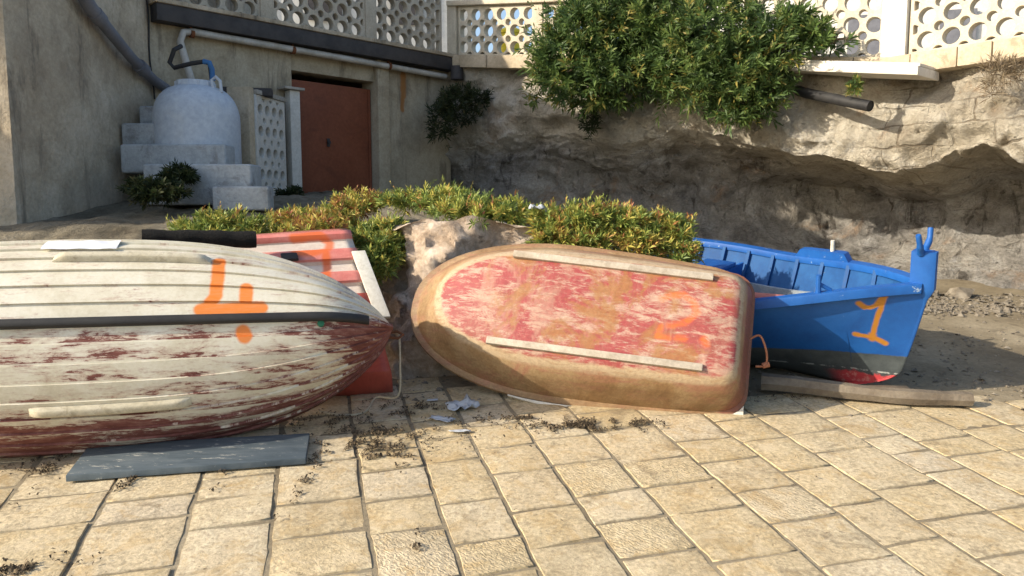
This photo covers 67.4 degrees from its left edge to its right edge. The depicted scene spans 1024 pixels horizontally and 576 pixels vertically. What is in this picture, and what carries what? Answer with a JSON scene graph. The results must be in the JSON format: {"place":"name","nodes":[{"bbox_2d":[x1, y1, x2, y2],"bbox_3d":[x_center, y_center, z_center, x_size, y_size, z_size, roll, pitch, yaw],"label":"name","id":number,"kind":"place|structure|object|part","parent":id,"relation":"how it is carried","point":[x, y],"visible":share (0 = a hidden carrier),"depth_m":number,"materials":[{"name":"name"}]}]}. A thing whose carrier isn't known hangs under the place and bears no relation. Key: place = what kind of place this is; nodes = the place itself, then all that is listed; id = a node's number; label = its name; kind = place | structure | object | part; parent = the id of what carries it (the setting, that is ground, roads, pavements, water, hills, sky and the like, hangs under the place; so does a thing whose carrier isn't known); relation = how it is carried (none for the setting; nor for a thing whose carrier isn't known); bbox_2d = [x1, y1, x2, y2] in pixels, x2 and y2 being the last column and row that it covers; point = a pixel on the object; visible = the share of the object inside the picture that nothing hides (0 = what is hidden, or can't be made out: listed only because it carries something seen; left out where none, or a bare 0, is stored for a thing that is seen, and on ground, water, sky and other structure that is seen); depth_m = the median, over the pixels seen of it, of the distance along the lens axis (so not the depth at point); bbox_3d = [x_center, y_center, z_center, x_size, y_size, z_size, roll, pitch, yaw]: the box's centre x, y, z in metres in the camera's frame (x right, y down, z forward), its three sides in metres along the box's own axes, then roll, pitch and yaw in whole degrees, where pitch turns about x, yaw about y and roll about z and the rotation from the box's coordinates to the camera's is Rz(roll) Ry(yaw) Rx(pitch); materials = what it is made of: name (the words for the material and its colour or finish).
{"place":"outdoors","nodes":[
{"label":"outdoors","id":0,"kind":"place"},
{"bbox_2d":[291,74,361,88],"bbox_3d":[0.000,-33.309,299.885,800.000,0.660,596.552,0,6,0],"label":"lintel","id":1,"kind":"structure","parent":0,"point":[324,81],"depth_m":12.83,"materials":[{"name":"concrete"}]},
{"bbox_2d":[277,0,467,51],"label":"house","id":2,"kind":"structure","parent":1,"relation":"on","point":[280,16],"depth_m":26.57,"materials":[{"name":"concrete"}]},
{"bbox_2d":[308,0,341,20],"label":"window","id":3,"kind":"structure","parent":2,"relation":"in","point":[310,3],"depth_m":26.00,"materials":[{"name":"grey glass"}]},
{"bbox_2d":[390,3,414,24],"bbox_3d":[-3.640,-10.091,26.551,1.125,1.900,0.092,-1,6,-12],"label":"window","id":4,"kind":"structure","parent":2,"relation":"in","point":[400,6],"depth_m":26.56,"materials":[{"name":"grey glass"}]},
{"bbox_2d":[501,27,519,52],"bbox_3d":[-0.030,-3.682,11.880,0.409,0.660,0.409,0,6,0],"label":"bin","id":5,"kind":"object","parent":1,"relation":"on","point":[503,33],"visible":0.19,"depth_m":11.72,"materials":[{"name":"yellow plastic"}]},
{"bbox_2d":[446,0,887,73],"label":"parapet","id":6,"kind":"structure","parent":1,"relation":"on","point":[471,57],"depth_m":10.15,"materials":[{"name":"concrete"}]},
{"bbox_2d":[703,0,1023,55],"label":"house","id":7,"kind":"structure","parent":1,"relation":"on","point":[1007,27],"depth_m":32.02,"materials":[{"name":"paint"}]},
{"bbox_2d":[847,15,880,55],"bbox_3d":[14.935,-10.527,32.523,1.349,2.000,0.104,2,6,15],"label":"window","id":8,"kind":"structure","parent":7,"relation":"in","point":[874,25],"depth_m":32.45,"materials":[{"name":"grey plastic"}]},
{"bbox_2d":[939,8,977,47],"bbox_3d":[18.335,-10.432,31.613,1.349,2.000,0.104,2,6,15],"label":"window","id":9,"kind":"structure","parent":7,"relation":"in","point":[954,34],"depth_m":31.56,"materials":[{"name":"grey plastic"}]},
{"bbox_2d":[880,0,1023,72],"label":"parapet","id":10,"kind":"structure","parent":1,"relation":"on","point":[902,36],"depth_m":7.21,"materials":[{"name":"concrete"}]},
{"bbox_2d":[0,377,1023,575],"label":"paving","id":11,"kind":"structure","parent":0,"point":[717,535],"depth_m":3.26,"materials":[{"name":"stone"}]},
{"bbox_2d":[66,433,309,481],"bbox_3d":[-1.506,0.793,3.652,1.046,0.078,0.342,-1,6,-10],"label":"plank","id":12,"kind":"object","parent":11,"relation":"on","point":[179,456],"visible":0.9,"depth_m":3.59,"materials":[{"name":"grey wood"}]},
{"bbox_2d":[0,239,403,457],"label":"rowing boat","id":13,"kind":"object","parent":11,"relation":"on","point":[111,342],"visible":0.99,"depth_m":3.64,"materials":[{"name":"white paint"}]},
{"bbox_2d":[241,228,392,395],"bbox_3d":[-1.550,0.169,4.665,1.581,1.031,0.890,-1,6,-13],"label":"flat boat","id":14,"kind":"object","parent":11,"relation":"on","point":[335,254],"visible":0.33,"depth_m":4.74,"materials":[{"name":"paint"}]},
{"bbox_2d":[142,229,256,247],"bbox_3d":[-1.822,-0.287,4.490,0.622,0.119,0.105,-3,7,-24],"label":"rolled mat","id":15,"kind":"object","parent":14,"relation":"on","point":[241,239],"visible":0.78,"depth_m":4.47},
{"bbox_2d":[428,415,455,421],"bbox_3d":[-0.379,0.703,4.135,0.146,0.014,0.066,3,7,24],"label":"paper scrap","id":16,"kind":"object","parent":11,"relation":"on","point":[442,418],"visible":1,"depth_m":4.13,"materials":[{"name":"white paper"}]},
{"bbox_2d":[448,429,470,431],"bbox_3d":[-0.270,0.737,3.974,0.117,0.010,0.044,0,6,0],"label":"paper scrap","id":17,"kind":"object","parent":11,"relation":"on","point":[459,430],"visible":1,"depth_m":3.97,"materials":[{"name":"white paper"}]},
{"bbox_2d":[445,394,479,410],"bbox_3d":[-0.280,0.641,4.320,0.176,0.063,0.140,-2,6,-18],"label":"paper scrap","id":18,"kind":"object","parent":11,"relation":"on","point":[466,402],"visible":1,"depth_m":4.32,"materials":[{"name":"white paper"}]},
{"bbox_2d":[0,393,957,575],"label":"dry seaweed","id":19,"kind":"object","parent":11,"relation":"on","point":[590,424],"visible":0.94,"depth_m":3.91,"materials":[{"name":"brown plant"}]},
{"bbox_2d":[411,243,769,414],"bbox_3d":[0.392,0.262,4.449,2.106,1.006,0.638,1,6,12],"label":"dinghy","id":20,"kind":"object","parent":11,"relation":"on","point":[559,324],"visible":0.97,"depth_m":4.25,"materials":[{"name":"red wood"}]},
{"bbox_2d":[761,373,974,405],"bbox_3d":[2.031,0.591,4.427,1.142,0.136,0.149,1,6,14],"label":"log","id":21,"kind":"object","parent":11,"relation":"on","point":[805,385],"visible":1,"depth_m":4.38,"materials":[{"name":"brown wood"}]},
{"bbox_2d":[866,385,909,388],"bbox_3d":[2.193,0.610,4.481,0.269,0.061,0.131,0,6,4],"label":"wooden wedge","id":22,"kind":"object","parent":11,"relation":"on","point":[894,386],"visible":0.13,"depth_m":4.51,"materials":[{"name":"brown wood"}]},
{"bbox_2d":[0,279,1023,575],"bbox_3d":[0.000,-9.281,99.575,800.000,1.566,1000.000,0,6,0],"label":"ground","id":23,"kind":"structure","parent":0,"point":[926,357],"depth_m":4.07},
{"bbox_2d":[0,0,250,225],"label":"building","id":24,"kind":"structure","parent":23,"relation":"on","point":[79,79],"depth_m":6.63,"materials":[{"name":"concrete"}]},
{"bbox_2d":[0,191,596,379],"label":"rock ledge","id":25,"kind":"object","parent":23,"relation":"on","point":[432,244],"visible":0.2,"depth_m":5.08,"materials":[{"name":"beige stone"}]},
{"bbox_2d":[115,173,193,210],"bbox_3d":[-3.018,-0.816,6.552,0.637,0.333,0.479,0,6,0],"label":"weed","id":26,"kind":"object","parent":25,"relation":"on","point":[149,189],"visible":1,"depth_m":6.45,"materials":[{"name":"green plant"}]},
{"bbox_2d":[120,106,273,209],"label":"steps","id":27,"kind":"structure","parent":25,"relation":"on","point":[226,181],"depth_m":7.05,"materials":[{"name":"concrete"}]},
{"bbox_2d":[153,158,200,186],"bbox_3d":[-2.940,-1.014,6.783,0.417,0.288,0.364,0,6,0],"label":"weed","id":28,"kind":"object","parent":27,"relation":"on","point":[189,175],"visible":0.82,"depth_m":6.70,"materials":[{"name":"green plant"}]},
{"bbox_2d":[152,44,241,163],"bbox_3d":[-3.112,-1.646,7.590,0.811,1.548,0.811,0,6,0],"label":"water tank","id":29,"kind":"object","parent":27,"relation":"on","point":[193,111],"visible":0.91,"depth_m":7.28,"materials":[{"name":"plastic"}]},
{"bbox_2d":[163,201,287,233],"bbox_3d":[-1.968,-0.414,5.292,0.909,0.375,0.526,0,6,0],"label":"samphire plant","id":30,"kind":"object","parent":25,"relation":"on","point":[220,220],"visible":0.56,"depth_m":5.24,"materials":[{"name":"green plant"}]},
{"bbox_2d":[227,86,304,195],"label":"garden wall","id":31,"kind":"structure","parent":25,"relation":"on","point":[265,144],"depth_m":8.51,"materials":[{"name":"concrete"}]},
{"bbox_2d":[223,87,272,97],"bbox_3d":[-2.850,-2.108,8.275,0.517,0.080,0.184,-1,6,-13],"label":"slat board","id":32,"kind":"object","parent":31,"relation":"on","point":[267,92],"visible":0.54,"depth_m":8.23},
{"bbox_2d":[273,184,304,195],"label":"weed","id":33,"kind":"object","parent":25,"relation":"on","point":[293,190],"visible":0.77,"depth_m":8.18,"materials":[{"name":"green plant"}]},
{"bbox_2d":[148,0,463,192],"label":"shed","id":34,"kind":"object","parent":25,"relation":"on","point":[371,134],"visible":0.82,"depth_m":9.54,"materials":[{"name":"paint"}]},
{"bbox_2d":[178,0,441,50],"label":"parapet","id":35,"kind":"structure","parent":34,"relation":"on","point":[365,23],"depth_m":9.76,"materials":[{"name":"concrete"}]},
{"bbox_3d":[-2.260,-1.650,9.636,0.100,1.768,1.199,6,8,43],"label":"door","id":36,"kind":"part","parent":34,"relation":"part of","materials":[{"name":"paint"}]},
{"bbox_2d":[264,184,387,232],"bbox_3d":[-1.410,-0.537,5.726,0.860,0.491,1.182,0,6,0],"label":"samphire plant","id":37,"kind":"object","parent":25,"relation":"on","point":[338,212],"visible":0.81,"depth_m":5.71,"materials":[{"name":"green plant"}]},
{"bbox_2d":[348,210,409,288],"bbox_3d":[-0.879,-0.257,5.064,0.485,0.525,0.423,-2,6,-20],"label":"samphire plant","id":38,"kind":"object","parent":25,"relation":"on","point":[379,242],"visible":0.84,"depth_m":4.99,"materials":[{"name":"green plant"}]},
{"bbox_2d":[373,176,535,230],"bbox_3d":[-0.465,-0.598,5.505,0.673,0.433,1.479,-5,8,-37],"label":"samphire plant","id":39,"kind":"object","parent":25,"relation":"on","point":[454,202],"visible":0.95,"depth_m":5.21,"materials":[{"name":"green plant"}]},
{"bbox_2d":[521,190,704,263],"bbox_3d":[0.657,-0.345,5.061,1.223,0.614,0.493,0,6,0],"label":"samphire plant","id":40,"kind":"object","parent":25,"relation":"on","point":[625,227],"visible":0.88,"depth_m":4.96,"materials":[{"name":"green plant"}]},
{"bbox_2d":[528,204,544,208],"bbox_3d":[0.159,-0.530,4.992,0.106,0.036,0.043,0,6,0],"label":"plastic bag","id":41,"kind":"object","parent":40,"relation":"in","point":[540,206],"visible":1,"depth_m":4.98,"materials":[{"name":"plastic"}]},
{"bbox_2d":[331,287,1023,436],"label":"gravel","id":42,"kind":"structure","parent":23,"relation":"on","point":[963,294],"depth_m":6.60,"materials":[{"name":"beige gravel"}]},
{"bbox_2d":[441,62,1023,289],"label":"rock face","id":43,"kind":"object","parent":23,"relation":"on","point":[893,172],"visible":0.61,"depth_m":8.97},
{"bbox_2d":[424,80,493,149],"bbox_3d":[-0.709,-2.304,10.282,0.979,0.956,0.584,0,6,0],"label":"creeper","id":44,"kind":"object","parent":43,"relation":"attached to","point":[466,96],"visible":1,"depth_m":10.21,"materials":[{"name":"green plant"}]},
{"bbox_2d":[512,0,861,138],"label":"shrub","id":45,"kind":"object","parent":43,"relation":"on","point":[605,44],"visible":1,"depth_m":8.16,"materials":[{"name":"green plant"}]},
{"bbox_2d":[578,100,602,141],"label":"creeper","id":46,"kind":"object","parent":45,"relation":"hanging from","point":[593,121],"visible":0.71,"depth_m":9.01,"materials":[{"name":"green plant"}]},
{"bbox_2d":[794,85,873,111],"bbox_3d":[3.145,-1.967,7.844,0.208,0.460,1.263,-2,6,-20],"label":"drain pipe","id":47,"kind":"object","parent":43,"relation":"attached to","point":[838,99],"visible":0.81,"depth_m":7.58,"materials":[{"name":"black plastic"}]},
{"bbox_2d":[843,73,866,96],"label":"weed","id":48,"kind":"object","parent":43,"relation":"on","point":[852,87],"visible":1,"depth_m":7.32,"materials":[{"name":"green plant"}]},
{"bbox_2d":[786,60,938,80],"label":"stone slab","id":49,"kind":"structure","parent":43,"relation":"on","point":[898,70],"depth_m":7.33,"materials":[{"name":"white stone"}]},
{"bbox_2d":[970,48,1023,104],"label":"dry shrub","id":50,"kind":"object","parent":43,"relation":"on","point":[1005,66],"visible":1,"depth_m":6.56,"materials":[{"name":"beige plant"}]},
{"bbox_2d":[605,227,938,383],"bbox_3d":[1.369,0.062,5.253,2.822,1.004,1.542,6,8,44],"label":"fishing boat","id":51,"kind":"object","parent":23,"relation":"on","point":[832,313],"visible":0.55,"depth_m":4.55,"materials":[{"name":"blue paint"}]},
{"bbox_2d":[755,292,780,297],"bbox_3d":[1.386,0.040,4.754,0.100,0.040,0.770,-5,8,-40],"label":"plank","id":52,"kind":"object","parent":51,"relation":"in","point":[758,295],"depth_m":4.60,"materials":[{"name":"red wood"}]},
{"bbox_2d":[471,9,576,52],"label":"sky","id":53,"kind":"structure","parent":0,"point":[517,13],"materials":[{"name":"white"}]}
]}

